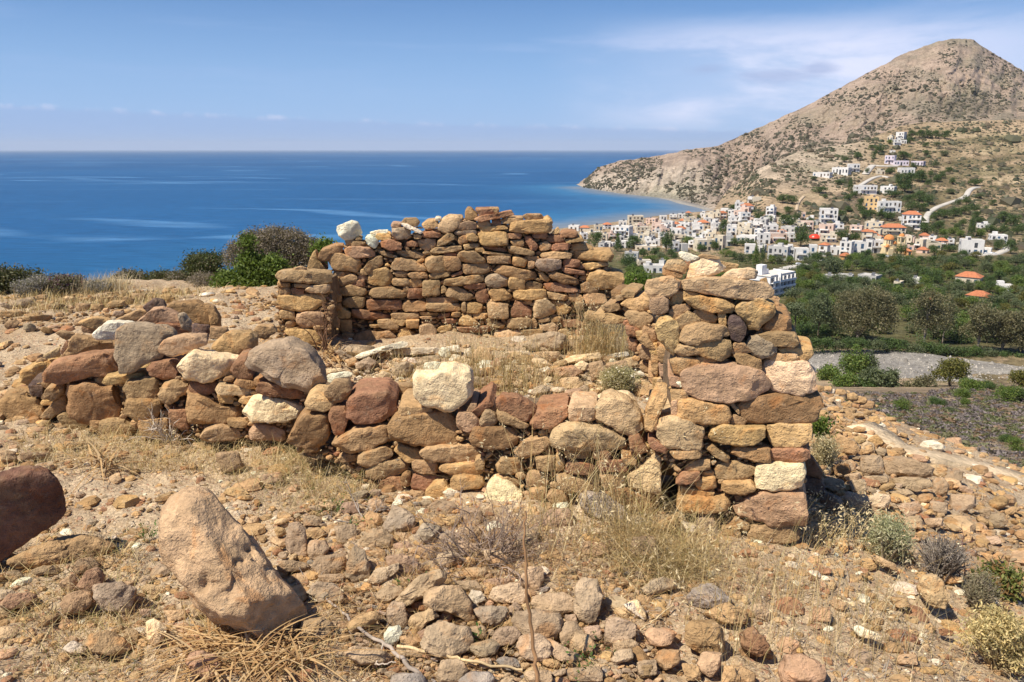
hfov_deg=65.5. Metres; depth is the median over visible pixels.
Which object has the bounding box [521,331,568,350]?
rock
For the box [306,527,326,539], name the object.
rock
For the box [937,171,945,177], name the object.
tree
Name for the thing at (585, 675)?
rock
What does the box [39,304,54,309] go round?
rock
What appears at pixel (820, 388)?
rock
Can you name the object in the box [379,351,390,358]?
rock
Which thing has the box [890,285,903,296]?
orchard tree
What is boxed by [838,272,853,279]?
house
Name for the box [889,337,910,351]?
riverside bush
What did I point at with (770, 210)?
apartment building
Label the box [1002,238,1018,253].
tree
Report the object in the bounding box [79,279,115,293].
bush
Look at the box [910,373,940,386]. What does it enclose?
bush
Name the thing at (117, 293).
rock
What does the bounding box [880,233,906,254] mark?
church
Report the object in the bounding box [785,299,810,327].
tree
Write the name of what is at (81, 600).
rock
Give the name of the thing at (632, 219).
apartment building
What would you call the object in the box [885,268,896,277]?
orchard tree
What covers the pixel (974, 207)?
tree
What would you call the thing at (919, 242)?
house
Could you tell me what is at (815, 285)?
orchard tree
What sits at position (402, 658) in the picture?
dry stick
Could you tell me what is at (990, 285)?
orchard tree
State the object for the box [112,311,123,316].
rock
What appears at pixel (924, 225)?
tree
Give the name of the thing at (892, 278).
orchard tree
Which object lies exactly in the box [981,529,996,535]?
rock
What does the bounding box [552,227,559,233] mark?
loose stone
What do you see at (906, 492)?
rock
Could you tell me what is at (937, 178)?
tree
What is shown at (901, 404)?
bush
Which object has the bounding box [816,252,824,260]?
orchard tree
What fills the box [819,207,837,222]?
apartment building
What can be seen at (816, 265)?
orchard tree
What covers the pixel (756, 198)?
house
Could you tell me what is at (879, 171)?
house
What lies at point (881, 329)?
orchard tree
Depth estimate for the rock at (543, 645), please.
2.53 m
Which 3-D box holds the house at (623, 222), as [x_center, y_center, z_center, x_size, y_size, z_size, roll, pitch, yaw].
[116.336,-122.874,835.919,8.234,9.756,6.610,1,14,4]
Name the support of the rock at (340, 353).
on the ground at (72, 479)
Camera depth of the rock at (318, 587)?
2.87 m
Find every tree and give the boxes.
[584,231,603,246]
[613,234,622,250]
[618,253,636,266]
[623,265,636,273]
[625,234,644,248]
[635,266,647,274]
[639,248,649,256]
[643,255,658,260]
[649,247,660,254]
[656,252,666,257]
[659,228,674,250]
[666,248,676,256]
[680,236,692,242]
[695,243,706,251]
[709,239,719,248]
[718,218,727,234]
[719,248,731,256]
[727,250,739,259]
[728,237,740,245]
[737,252,744,261]
[738,237,748,245]
[743,253,752,261]
[751,244,760,265]
[753,211,764,218]
[759,245,765,262]
[767,254,776,262]
[773,255,785,263]
[775,239,788,244]
[776,193,787,202]
[778,213,797,225]
[782,297,798,305]
[783,205,794,212]
[784,255,794,262]
[784,286,803,298]
[785,194,798,203]
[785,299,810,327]
[790,312,809,325]
[792,223,810,246]
[793,211,801,217]
[794,267,808,278]
[795,278,801,287]
[795,319,817,336]
[796,297,808,303]
[798,278,814,289]
[799,263,812,269]
[800,256,810,262]
[802,288,810,295]
[803,270,818,279]
[803,289,817,299]
[804,290,835,335]
[806,258,818,263]
[807,251,819,260]
[807,317,826,329]
[809,280,824,291]
[811,273,826,283]
[812,186,829,192]
[812,261,818,268]
[814,329,833,338]
[815,288,827,297]
[815,324,830,332]
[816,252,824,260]
[816,362,843,380]
[817,260,829,269]
[820,276,832,284]
[822,254,846,273]
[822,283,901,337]
[825,281,838,293]
[825,296,842,307]
[828,323,846,334]
[828,372,861,386]
[831,273,843,283]
[835,229,850,239]
[836,282,853,290]
[836,343,873,376]
[838,209,846,215]
[840,155,849,161]
[843,259,853,270]
[845,276,860,285]
[846,178,853,190]
[846,286,862,292]
[848,190,859,195]
[849,231,861,239]
[852,252,861,262]
[852,259,860,264]
[853,151,862,158]
[853,376,883,386]
[854,196,863,207]
[855,258,876,270]
[856,275,871,285]
[858,254,872,260]
[859,209,871,216]
[859,362,894,386]
[861,248,872,256]
[863,350,880,370]
[867,209,876,214]
[871,280,883,287]
[872,259,885,268]
[874,145,885,151]
[874,320,890,334]
[875,252,886,260]
[877,281,893,291]
[878,263,891,273]
[878,277,889,282]
[881,367,901,386]
[883,210,896,218]
[884,167,894,173]
[885,189,899,197]
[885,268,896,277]
[887,255,898,262]
[887,262,896,268]
[889,276,899,283]
[889,292,907,303]
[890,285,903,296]
[893,265,903,274]
[893,270,906,277]
[894,172,901,182]
[895,178,914,191]
[895,255,906,265]
[896,150,911,159]
[896,170,914,191]
[896,243,906,254]
[897,266,914,273]
[897,305,916,320]
[898,273,913,280]
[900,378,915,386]
[901,288,920,301]
[902,194,914,201]
[902,256,917,265]
[902,259,914,267]
[902,298,912,306]
[903,200,920,209]
[904,283,955,352]
[904,321,921,332]
[905,277,917,286]
[906,310,924,317]
[907,130,917,136]
[907,137,914,142]
[909,190,927,199]
[910,263,923,274]
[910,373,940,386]
[912,284,927,291]
[914,168,927,181]
[914,202,928,210]
[916,130,924,137]
[916,255,924,262]
[917,273,933,283]
[918,220,934,233]
[918,267,931,275]
[918,284,942,293]
[921,193,935,202]
[922,255,938,265]
[924,129,932,138]
[924,179,932,185]
[924,269,944,280]
[926,325,946,338]
[927,244,942,254]
[928,355,972,385]
[930,211,943,218]
[930,220,944,233]
[930,266,942,273]
[930,283,944,288]
[931,160,939,166]
[932,129,940,138]
[932,174,941,180]
[932,275,944,283]
[934,263,944,269]
[934,293,962,342]
[935,324,958,340]
[936,250,946,257]
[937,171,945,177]
[938,208,952,217]
[938,229,946,234]
[938,287,947,296]
[939,150,950,155]
[939,258,949,263]
[940,130,950,138]
[941,244,956,250]
[941,261,956,270]
[944,166,952,171]
[944,270,955,278]
[945,188,955,192]
[946,257,958,266]
[947,227,960,233]
[948,281,964,292]
[949,290,967,298]
[950,206,962,215]
[951,278,966,286]
[951,330,973,342]
[952,297,970,308]
[953,222,961,227]
[953,248,970,256]
[954,299,1004,346]
[954,317,971,328]
[955,230,966,236]
[955,311,969,320]
[957,205,971,213]
[957,258,970,267]
[958,218,967,224]
[961,195,971,204]
[961,295,977,305]
[962,255,977,264]
[963,280,975,290]
[967,178,985,185]
[967,250,981,258]
[968,204,982,210]
[968,214,976,235]
[969,296,987,304]
[971,211,980,216]
[974,228,986,235]
[975,193,985,197]
[975,217,985,221]
[975,280,984,289]
[978,260,992,272]
[980,293,1001,303]
[981,273,991,280]
[981,280,997,292]
[982,223,997,231]
[982,331,992,342]
[983,276,995,283]
[983,300,1000,311]
[984,254,993,260]
[986,307,1023,350]
[987,199,996,204]
[991,270,1008,279]
[992,267,1004,272]
[992,285,1001,293]
[993,237,1004,249]
[993,260,1008,267]
[993,298,1006,305]
[996,210,1010,221]
[996,224,1010,232]
[996,255,1005,260]
[998,286,1013,294]
[999,302,1011,310]
[1000,291,1018,301]
[1001,277,1010,282]
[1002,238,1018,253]
[1004,266,1011,273]
[1005,213,1022,224]
[1007,265,1021,273]
[1007,367,1023,386]
[1008,256,1023,265]
[1008,297,1023,307]
[1009,284,1020,292]
[1009,309,1023,352]
[1010,274,1023,285]
[1011,223,1023,234]
[1011,252,1023,259]
[1014,286,1023,295]
[1017,291,1023,301]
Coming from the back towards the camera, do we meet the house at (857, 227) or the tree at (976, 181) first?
the tree at (976, 181)
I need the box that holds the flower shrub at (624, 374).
[595,361,641,391]
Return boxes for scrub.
[583,40,1023,204]
[721,120,1023,249]
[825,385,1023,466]
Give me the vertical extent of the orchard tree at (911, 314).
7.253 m
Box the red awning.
[809,234,819,238]
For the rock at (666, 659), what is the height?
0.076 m
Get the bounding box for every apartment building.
[611,224,632,238]
[627,214,643,225]
[738,211,750,221]
[766,205,776,216]
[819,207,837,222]
[839,237,854,254]
[863,195,878,210]
[901,211,921,229]
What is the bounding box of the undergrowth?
[609,247,1023,343]
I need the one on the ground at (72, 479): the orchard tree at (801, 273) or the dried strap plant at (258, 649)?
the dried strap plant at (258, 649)
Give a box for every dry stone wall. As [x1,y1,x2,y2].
[0,323,329,442]
[274,275,341,344]
[286,377,661,515]
[307,206,624,340]
[593,283,664,389]
[648,261,825,544]
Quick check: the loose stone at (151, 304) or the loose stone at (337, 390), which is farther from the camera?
the loose stone at (151, 304)
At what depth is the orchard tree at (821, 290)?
390.19 m
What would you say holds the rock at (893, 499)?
on the ground at (72, 479)
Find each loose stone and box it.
[19,355,61,385]
[42,349,117,384]
[43,346,60,358]
[56,330,74,339]
[62,333,114,356]
[78,316,111,329]
[92,320,133,340]
[113,321,177,374]
[116,308,146,321]
[138,306,179,323]
[143,298,166,311]
[156,322,190,334]
[158,333,209,356]
[166,299,210,325]
[176,348,238,383]
[178,312,192,331]
[204,303,221,325]
[211,329,258,354]
[245,336,326,392]
[253,324,277,339]
[275,268,332,283]
[293,266,306,269]
[324,378,352,402]
[336,220,362,239]
[370,229,387,235]
[401,217,419,226]
[401,223,422,233]
[412,361,473,411]
[438,214,462,233]
[474,210,514,221]
[495,392,536,421]
[509,219,551,233]
[522,213,543,219]
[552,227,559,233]
[595,388,643,435]
[644,275,681,298]
[644,382,667,431]
[655,313,679,355]
[664,259,687,273]
[679,251,698,261]
[680,276,773,299]
[680,358,770,403]
[685,258,725,278]
[698,254,719,258]
[720,260,738,271]
[721,267,757,278]
[761,358,817,396]
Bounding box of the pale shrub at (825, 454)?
[809,427,845,470]
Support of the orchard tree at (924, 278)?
on the valley
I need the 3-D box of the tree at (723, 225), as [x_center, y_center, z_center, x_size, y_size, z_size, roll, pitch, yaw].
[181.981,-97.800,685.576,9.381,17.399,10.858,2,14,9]
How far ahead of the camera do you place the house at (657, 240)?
655.70 m
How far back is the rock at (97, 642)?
2.56 m
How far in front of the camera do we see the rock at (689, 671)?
2.46 m
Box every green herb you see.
[812,412,843,439]
[967,556,1023,605]
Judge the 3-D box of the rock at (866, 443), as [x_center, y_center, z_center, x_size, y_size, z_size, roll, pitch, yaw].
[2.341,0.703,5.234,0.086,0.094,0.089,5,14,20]
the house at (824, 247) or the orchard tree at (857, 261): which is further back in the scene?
the house at (824, 247)
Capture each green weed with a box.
[125,520,157,540]
[318,492,344,512]
[471,621,481,640]
[563,630,615,660]
[567,651,595,681]
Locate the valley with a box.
[549,119,1023,467]
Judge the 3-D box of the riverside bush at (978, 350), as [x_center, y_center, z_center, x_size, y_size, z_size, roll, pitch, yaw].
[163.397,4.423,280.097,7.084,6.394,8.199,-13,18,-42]
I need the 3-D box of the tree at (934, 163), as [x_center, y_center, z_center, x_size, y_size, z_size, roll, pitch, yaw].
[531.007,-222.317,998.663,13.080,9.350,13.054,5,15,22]
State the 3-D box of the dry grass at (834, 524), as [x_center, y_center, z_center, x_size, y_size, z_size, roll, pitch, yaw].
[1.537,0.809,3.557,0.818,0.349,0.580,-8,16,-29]
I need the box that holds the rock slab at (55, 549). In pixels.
[7,534,115,568]
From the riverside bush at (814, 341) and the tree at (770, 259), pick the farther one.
the tree at (770, 259)
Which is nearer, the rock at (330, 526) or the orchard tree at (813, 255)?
the rock at (330, 526)
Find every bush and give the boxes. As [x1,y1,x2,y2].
[0,262,50,294]
[9,273,52,297]
[41,272,88,295]
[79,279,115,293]
[109,266,147,279]
[140,265,171,279]
[161,267,190,281]
[177,247,231,277]
[183,269,217,285]
[206,229,295,287]
[219,222,318,270]
[307,232,336,265]
[624,264,651,289]
[809,336,821,352]
[814,336,835,353]
[827,339,845,351]
[838,336,858,351]
[851,336,872,350]
[866,338,887,352]
[876,336,897,352]
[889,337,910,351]
[893,397,913,409]
[901,342,925,353]
[915,337,937,353]
[928,396,946,405]
[929,341,951,354]
[940,347,961,356]
[951,345,975,358]
[953,388,973,397]
[956,377,987,391]
[960,397,970,403]
[966,344,985,357]
[981,379,998,389]
[982,346,999,356]
[989,383,1023,401]
[996,350,1010,357]
[998,433,1012,441]
[1004,434,1023,450]
[1007,351,1023,357]
[1014,387,1023,399]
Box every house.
[568,224,579,230]
[579,225,589,231]
[580,231,587,238]
[587,229,603,234]
[594,223,602,229]
[597,232,607,241]
[598,241,606,246]
[603,222,611,228]
[607,230,616,238]
[615,239,626,247]
[619,219,626,224]
[624,249,638,260]
[634,225,648,232]
[635,243,656,250]
[637,258,651,264]
[638,231,650,239]
[643,261,663,272]
[644,229,655,236]
[644,235,652,240]
[646,217,657,223]
[646,240,655,243]
[651,224,663,231]
[653,237,659,245]
[658,231,666,239]
[659,215,666,219]
[659,258,665,264]
[660,226,669,231]
[668,221,674,226]
[669,213,677,218]
[670,239,679,251]
[671,228,682,233]
[675,232,685,239]
[678,212,684,217]
[679,243,687,251]
[680,221,690,226]
[683,215,695,221]
[684,227,695,235]
[686,233,696,237]
[688,240,692,247]
[692,222,703,232]
[693,236,713,250]
[697,220,709,228]
[701,229,709,236]
[703,217,710,225]
[705,211,714,221]
[708,230,716,236]
[711,220,719,231]
[713,209,720,219]
[713,234,725,249]
[720,211,726,219]
[726,224,736,234]
[726,232,733,245]
[728,214,738,223]
[734,200,743,209]
[734,209,745,215]
[736,234,756,241]
[740,203,753,209]
[740,205,750,211]
[740,225,754,234]
[744,243,755,253]
[752,197,761,202]
[753,218,760,227]
[754,227,765,233]
[756,217,768,227]
[757,231,770,243]
[757,243,766,252]
[764,223,778,231]
[767,243,791,260]
[770,230,786,241]
[781,225,799,232]
[787,232,794,241]
[788,244,794,259]
[793,219,805,227]
[794,247,808,260]
[799,211,805,217]
[800,220,813,229]
[808,244,817,256]
[813,171,832,177]
[818,242,830,255]
[819,222,835,232]
[819,231,836,242]
[830,245,839,254]
[832,166,851,175]
[833,221,843,231]
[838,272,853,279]
[839,253,848,259]
[847,164,859,171]
[849,223,863,232]
[852,239,866,254]
[853,184,877,193]
[858,272,882,279]
[861,229,872,239]
[865,219,883,228]
[866,238,883,252]
[867,237,873,252]
[869,227,882,234]
[871,230,876,237]
[875,168,884,173]
[876,199,901,212]
[880,184,896,193]
[880,223,906,234]
[884,155,896,164]
[892,138,900,145]
[893,159,908,165]
[894,278,903,284]
[895,132,906,138]
[897,167,914,172]
[904,248,911,254]
[906,235,913,243]
[907,244,914,249]
[911,161,925,165]
[914,238,926,248]
[916,247,929,252]
[919,233,928,238]
[925,239,941,249]
[928,234,936,240]
[935,238,947,246]
[947,236,954,245]
[955,271,983,285]
[958,236,984,253]
[965,290,992,304]
[976,221,988,227]
[983,247,991,252]
[988,231,1007,243]
[996,280,1012,291]
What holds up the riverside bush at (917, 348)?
on the valley
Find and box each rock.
[0,302,12,309]
[0,310,29,316]
[0,450,16,461]
[0,592,37,609]
[4,320,19,328]
[7,570,24,581]
[12,298,34,307]
[20,451,50,459]
[22,314,52,320]
[23,323,36,331]
[30,565,60,575]
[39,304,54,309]
[41,327,52,333]
[59,573,77,590]
[59,590,92,615]
[62,641,88,654]
[63,296,75,303]
[67,443,91,444]
[71,556,99,574]
[73,317,85,325]
[74,567,105,591]
[75,303,89,310]
[84,630,134,655]
[90,304,103,310]
[92,581,136,612]
[98,296,117,300]
[105,300,125,308]
[107,291,119,295]
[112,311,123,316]
[123,297,134,303]
[123,628,138,643]
[132,293,145,300]
[139,609,150,617]
[145,618,166,646]
[153,663,171,670]
[163,294,176,302]
[164,609,186,620]
[170,288,181,294]
[185,650,223,678]
[188,604,204,617]
[215,451,243,471]
[262,472,282,483]
[274,527,285,536]
[277,560,309,571]
[285,522,307,556]
[299,617,333,640]
[302,515,321,525]
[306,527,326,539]
[306,582,344,602]
[307,539,328,559]
[310,581,343,602]
[311,553,346,573]
[318,574,344,582]
[319,502,335,510]
[324,522,347,529]
[326,368,342,374]
[327,371,352,382]
[329,544,343,551]
[334,524,356,543]
[335,350,351,360]
[341,501,360,513]
[343,646,393,665]
[345,357,357,366]
[345,546,370,582]
[345,611,380,631]
[350,489,368,501]
[355,341,407,358]
[355,357,376,369]
[359,529,393,548]
[361,510,382,525]
[367,498,385,511]
[367,563,399,584]
[368,558,378,562]
[370,549,385,557]
[375,585,402,601]
[378,371,390,377]
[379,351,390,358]
[382,505,415,533]
[384,625,402,644]
[386,553,418,574]
[386,601,407,627]
[390,347,439,354]
[390,672,426,681]
[393,361,413,376]
[393,541,412,548]
[394,532,408,540]
[395,568,446,605]
[395,649,423,657]
[398,577,410,582]
[399,635,420,646]
[405,506,419,514]
[408,608,439,630]
[411,601,426,610]
[413,523,441,544]
[413,567,424,575]
[414,547,439,559]
[417,629,424,638]
[420,560,436,570]
[420,620,473,657]
[422,355,439,360]
[423,361,440,369]
[423,585,476,621]
[427,499,456,513]
[432,530,460,542]
[436,551,463,567]
[436,658,468,681]
[438,347,450,357]
[439,613,452,621]
[442,515,461,526]
[446,345,459,352]
[454,356,471,365]
[456,526,481,536]
[456,580,483,591]
[458,540,478,555]
[458,671,494,681]
[460,507,483,523]
[463,556,475,567]
[463,567,487,577]
[464,347,471,357]
[468,589,484,603]
[469,638,500,657]
[470,625,486,638]
[472,346,492,361]
[473,376,485,385]
[473,605,507,626]
[479,658,491,668]
[480,367,493,374]
[483,549,508,565]
[483,578,512,585]
[488,582,525,603]
[491,357,508,366]
[491,626,521,646]
[496,656,519,670]
[501,618,512,626]
[501,676,513,681]
[505,351,530,355]
[508,602,521,615]
[511,562,536,568]
[511,608,563,639]
[514,528,539,549]
[515,355,532,363]
[516,633,551,662]
[518,566,543,590]
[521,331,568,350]
[521,603,531,610]
[523,670,552,681]
[530,592,574,613]
[531,358,550,367]
[531,385,550,395]
[534,350,559,362]
[542,508,573,527]
[542,658,560,667]
[547,638,582,661]
[552,668,565,676]
[553,365,582,377]
[557,677,569,681]
[559,376,583,388]
[559,621,583,645]
[565,352,601,363]
[565,614,577,623]
[566,660,578,667]
[566,666,602,681]
[569,631,594,654]
[573,577,602,624]
[574,361,588,370]
[578,490,627,522]
[578,540,609,556]
[583,625,602,639]
[589,361,604,380]
[604,617,636,645]
[605,360,628,368]
[607,352,628,357]
[610,648,633,664]
[612,639,638,650]
[614,576,628,586]
[615,608,629,617]
[623,357,639,367]
[623,599,646,619]
[623,602,644,619]
[627,515,641,526]
[630,536,658,560]
[637,659,657,675]
[639,665,651,677]
[640,577,676,595]
[643,627,676,646]
[653,513,679,533]
[654,649,680,669]
[682,663,701,680]
[684,619,724,653]
[686,583,731,607]
[696,651,721,676]
[703,602,748,624]
[722,665,756,681]
[739,626,770,656]
[778,653,825,681]
[812,607,831,621]
[817,385,824,391]
[819,409,827,417]
[819,493,842,511]
[823,386,831,390]
[823,476,845,492]
[827,406,839,410]
[828,415,836,420]
[832,433,859,454]
[833,412,844,416]
[833,463,850,475]
[835,389,845,394]
[835,396,844,401]
[836,459,857,472]
[841,402,851,406]
[843,491,871,509]
[844,427,853,432]
[844,472,861,480]
[845,392,857,399]
[847,415,854,419]
[849,479,866,493]
[851,403,859,407]
[851,412,863,417]
[852,396,866,402]
[852,625,880,640]
[853,426,865,431]
[853,435,865,443]
[858,401,874,408]
[859,455,884,475]
[861,410,872,414]
[861,441,874,450]
[861,445,873,453]
[863,475,888,483]
[866,430,874,434]
[867,434,884,444]
[868,416,880,423]
[869,493,890,508]
[870,555,897,570]
[875,447,886,456]
[879,482,895,490]
[882,456,934,478]
[887,428,897,434]
[888,476,932,491]
[889,488,913,496]
[889,596,909,607]
[891,447,905,454]
[891,496,900,502]
[896,501,922,516]
[896,653,917,664]
[903,515,922,529]
[915,493,933,503]
[916,531,929,540]
[916,573,950,608]
[924,517,943,527]
[928,464,946,477]
[930,501,948,513]
[932,477,948,495]
[939,629,953,635]
[941,574,963,583]
[944,470,963,482]
[946,523,961,531]
[947,514,963,517]
[949,494,975,511]
[956,485,973,492]
[972,547,986,552]
[976,516,988,525]
[978,508,990,516]
[980,552,991,560]
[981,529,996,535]
[986,535,1001,544]
[988,513,1007,527]
[989,495,1008,509]
[1004,506,1020,514]
[1014,530,1023,539]
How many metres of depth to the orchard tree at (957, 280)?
428.23 m
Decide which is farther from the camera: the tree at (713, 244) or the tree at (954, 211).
the tree at (954, 211)
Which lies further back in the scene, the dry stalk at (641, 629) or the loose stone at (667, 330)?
the loose stone at (667, 330)
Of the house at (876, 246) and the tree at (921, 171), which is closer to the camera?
the house at (876, 246)
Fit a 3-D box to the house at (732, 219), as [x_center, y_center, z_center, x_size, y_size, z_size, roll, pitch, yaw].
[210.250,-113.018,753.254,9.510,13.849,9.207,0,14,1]
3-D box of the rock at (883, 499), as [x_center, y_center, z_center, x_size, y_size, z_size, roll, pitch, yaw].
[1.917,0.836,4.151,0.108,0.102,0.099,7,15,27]
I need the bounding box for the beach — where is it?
[660,198,712,210]
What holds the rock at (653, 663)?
on the ground at (72, 479)
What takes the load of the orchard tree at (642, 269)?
on the valley
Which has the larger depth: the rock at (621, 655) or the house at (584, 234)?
the house at (584, 234)
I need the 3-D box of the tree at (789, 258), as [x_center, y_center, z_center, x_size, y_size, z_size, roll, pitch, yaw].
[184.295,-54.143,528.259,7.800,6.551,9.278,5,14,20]
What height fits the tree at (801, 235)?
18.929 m
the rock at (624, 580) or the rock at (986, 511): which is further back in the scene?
the rock at (986, 511)
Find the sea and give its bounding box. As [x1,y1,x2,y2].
[0,150,705,280]
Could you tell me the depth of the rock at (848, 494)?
3.98 m
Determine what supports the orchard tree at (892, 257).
on the valley
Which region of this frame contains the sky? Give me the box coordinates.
[0,0,1023,150]
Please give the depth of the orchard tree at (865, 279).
433.77 m
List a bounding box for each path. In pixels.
[795,196,804,209]
[846,422,1023,482]
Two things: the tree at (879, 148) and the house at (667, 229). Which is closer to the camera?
the house at (667, 229)
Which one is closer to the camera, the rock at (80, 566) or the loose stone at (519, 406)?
the rock at (80, 566)
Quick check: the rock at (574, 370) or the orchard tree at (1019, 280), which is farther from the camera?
the orchard tree at (1019, 280)
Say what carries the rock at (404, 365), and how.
on the ground at (72, 479)
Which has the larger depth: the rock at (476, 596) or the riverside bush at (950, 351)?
the riverside bush at (950, 351)
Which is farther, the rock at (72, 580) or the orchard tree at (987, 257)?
the orchard tree at (987, 257)
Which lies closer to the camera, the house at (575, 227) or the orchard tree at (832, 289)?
the orchard tree at (832, 289)
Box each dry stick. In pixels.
[326,598,422,674]
[374,643,395,665]
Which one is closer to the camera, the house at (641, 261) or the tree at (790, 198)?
the house at (641, 261)
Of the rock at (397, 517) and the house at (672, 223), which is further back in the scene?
the house at (672, 223)
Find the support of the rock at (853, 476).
on the ground at (72, 479)
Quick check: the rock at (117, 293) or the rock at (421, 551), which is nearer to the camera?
the rock at (421, 551)
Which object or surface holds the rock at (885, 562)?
on the ground at (72, 479)
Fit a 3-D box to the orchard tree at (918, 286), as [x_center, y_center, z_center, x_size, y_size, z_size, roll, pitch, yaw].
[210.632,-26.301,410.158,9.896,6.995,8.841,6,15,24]
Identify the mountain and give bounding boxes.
[576,39,1023,209]
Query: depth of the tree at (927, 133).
1146.42 m
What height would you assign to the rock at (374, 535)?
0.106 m
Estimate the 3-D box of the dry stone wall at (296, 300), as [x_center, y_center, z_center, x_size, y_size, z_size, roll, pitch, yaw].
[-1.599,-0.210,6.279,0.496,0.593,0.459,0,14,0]
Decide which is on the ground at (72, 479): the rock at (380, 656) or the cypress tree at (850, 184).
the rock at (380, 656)
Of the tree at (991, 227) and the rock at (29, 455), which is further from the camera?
the tree at (991, 227)
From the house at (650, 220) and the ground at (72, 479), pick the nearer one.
the ground at (72, 479)
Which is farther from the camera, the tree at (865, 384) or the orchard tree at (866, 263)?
the orchard tree at (866, 263)
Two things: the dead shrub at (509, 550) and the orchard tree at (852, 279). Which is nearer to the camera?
the dead shrub at (509, 550)
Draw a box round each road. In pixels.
[777,260,820,269]
[852,175,887,188]
[862,165,897,173]
[922,187,980,222]
[969,247,1012,255]
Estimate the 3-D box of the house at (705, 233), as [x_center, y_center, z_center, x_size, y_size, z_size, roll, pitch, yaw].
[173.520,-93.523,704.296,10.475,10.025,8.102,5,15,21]
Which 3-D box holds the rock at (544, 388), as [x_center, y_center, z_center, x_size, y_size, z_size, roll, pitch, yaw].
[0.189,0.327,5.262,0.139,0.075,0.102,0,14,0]
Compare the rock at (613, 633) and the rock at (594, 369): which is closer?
the rock at (613, 633)
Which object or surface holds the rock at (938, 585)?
on the ground at (72, 479)
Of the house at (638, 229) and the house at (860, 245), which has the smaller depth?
the house at (860, 245)
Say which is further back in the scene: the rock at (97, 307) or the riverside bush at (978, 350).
the riverside bush at (978, 350)
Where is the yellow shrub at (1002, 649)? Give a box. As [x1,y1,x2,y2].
[947,599,1023,680]
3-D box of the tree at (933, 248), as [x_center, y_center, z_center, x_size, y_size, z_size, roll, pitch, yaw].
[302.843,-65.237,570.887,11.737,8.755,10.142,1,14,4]
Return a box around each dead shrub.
[281,294,335,350]
[323,475,399,526]
[401,480,570,590]
[428,486,574,574]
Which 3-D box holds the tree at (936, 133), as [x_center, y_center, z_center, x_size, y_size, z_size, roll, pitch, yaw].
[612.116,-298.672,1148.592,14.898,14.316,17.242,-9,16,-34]
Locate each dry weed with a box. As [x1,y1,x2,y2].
[69,528,136,563]
[123,401,200,444]
[956,528,977,576]
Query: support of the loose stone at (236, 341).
on the dry stone wall at (242, 401)
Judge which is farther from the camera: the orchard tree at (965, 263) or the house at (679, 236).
the house at (679, 236)
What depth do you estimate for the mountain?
1709.02 m
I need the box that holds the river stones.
[810,350,1022,381]
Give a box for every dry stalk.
[396,644,522,670]
[523,511,539,681]
[618,605,673,640]
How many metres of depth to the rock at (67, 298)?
7.63 m
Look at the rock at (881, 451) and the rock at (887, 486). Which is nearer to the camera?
the rock at (887, 486)
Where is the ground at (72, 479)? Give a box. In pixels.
[0,279,1023,681]
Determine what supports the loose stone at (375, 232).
on the dry stone wall at (400, 279)
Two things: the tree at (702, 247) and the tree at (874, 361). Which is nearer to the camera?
the tree at (874, 361)
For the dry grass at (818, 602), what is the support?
on the ground at (72, 479)
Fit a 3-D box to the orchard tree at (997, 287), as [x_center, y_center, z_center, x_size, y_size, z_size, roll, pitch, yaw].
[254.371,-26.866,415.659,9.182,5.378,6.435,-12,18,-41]
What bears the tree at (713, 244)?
on the valley
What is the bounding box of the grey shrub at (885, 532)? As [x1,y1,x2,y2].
[858,509,928,562]
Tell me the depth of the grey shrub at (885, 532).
3.45 m
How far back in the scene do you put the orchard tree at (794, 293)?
397.65 m
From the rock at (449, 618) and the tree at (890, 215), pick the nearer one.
the rock at (449, 618)
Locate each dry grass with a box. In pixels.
[0,281,225,319]
[0,416,349,501]
[0,519,401,681]
[63,269,140,295]
[220,431,432,535]
[293,494,694,681]
[342,332,645,397]
[393,378,724,573]
[423,304,570,396]
[498,482,820,629]
[526,278,636,363]
[647,476,1004,681]
[793,483,940,565]
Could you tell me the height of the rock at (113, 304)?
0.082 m
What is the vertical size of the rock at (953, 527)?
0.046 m
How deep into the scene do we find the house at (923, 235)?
626.90 m
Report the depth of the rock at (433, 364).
5.59 m
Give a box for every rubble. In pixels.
[0,289,195,330]
[217,295,272,324]
[274,489,662,681]
[353,357,645,397]
[817,443,1023,561]
[819,390,917,457]
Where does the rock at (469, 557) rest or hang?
on the ground at (72, 479)
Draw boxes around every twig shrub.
[912,525,982,583]
[956,565,1003,609]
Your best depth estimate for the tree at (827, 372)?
245.90 m
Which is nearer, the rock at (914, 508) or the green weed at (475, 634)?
the green weed at (475, 634)
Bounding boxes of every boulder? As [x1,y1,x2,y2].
[0,465,66,561]
[158,486,306,643]
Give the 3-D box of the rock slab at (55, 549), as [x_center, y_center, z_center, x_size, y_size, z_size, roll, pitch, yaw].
[-1.796,0.839,3.187,0.378,0.146,0.197,-7,15,-27]
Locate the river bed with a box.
[809,349,1023,381]
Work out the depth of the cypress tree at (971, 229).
647.39 m
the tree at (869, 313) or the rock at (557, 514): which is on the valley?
the tree at (869, 313)
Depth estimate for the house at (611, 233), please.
706.35 m
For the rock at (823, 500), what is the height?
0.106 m
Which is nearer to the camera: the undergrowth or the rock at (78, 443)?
the rock at (78, 443)
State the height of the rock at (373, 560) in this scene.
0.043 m
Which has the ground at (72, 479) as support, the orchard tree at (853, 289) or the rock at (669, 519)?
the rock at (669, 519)
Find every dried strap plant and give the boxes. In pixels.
[31,435,187,501]
[95,582,467,681]
[313,335,361,373]
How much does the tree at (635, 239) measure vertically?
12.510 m
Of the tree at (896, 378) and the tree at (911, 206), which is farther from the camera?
the tree at (911, 206)
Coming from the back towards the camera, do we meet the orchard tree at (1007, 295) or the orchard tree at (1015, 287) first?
the orchard tree at (1015, 287)
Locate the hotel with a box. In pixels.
[749,264,796,296]
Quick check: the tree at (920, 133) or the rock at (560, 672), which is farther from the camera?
the tree at (920, 133)

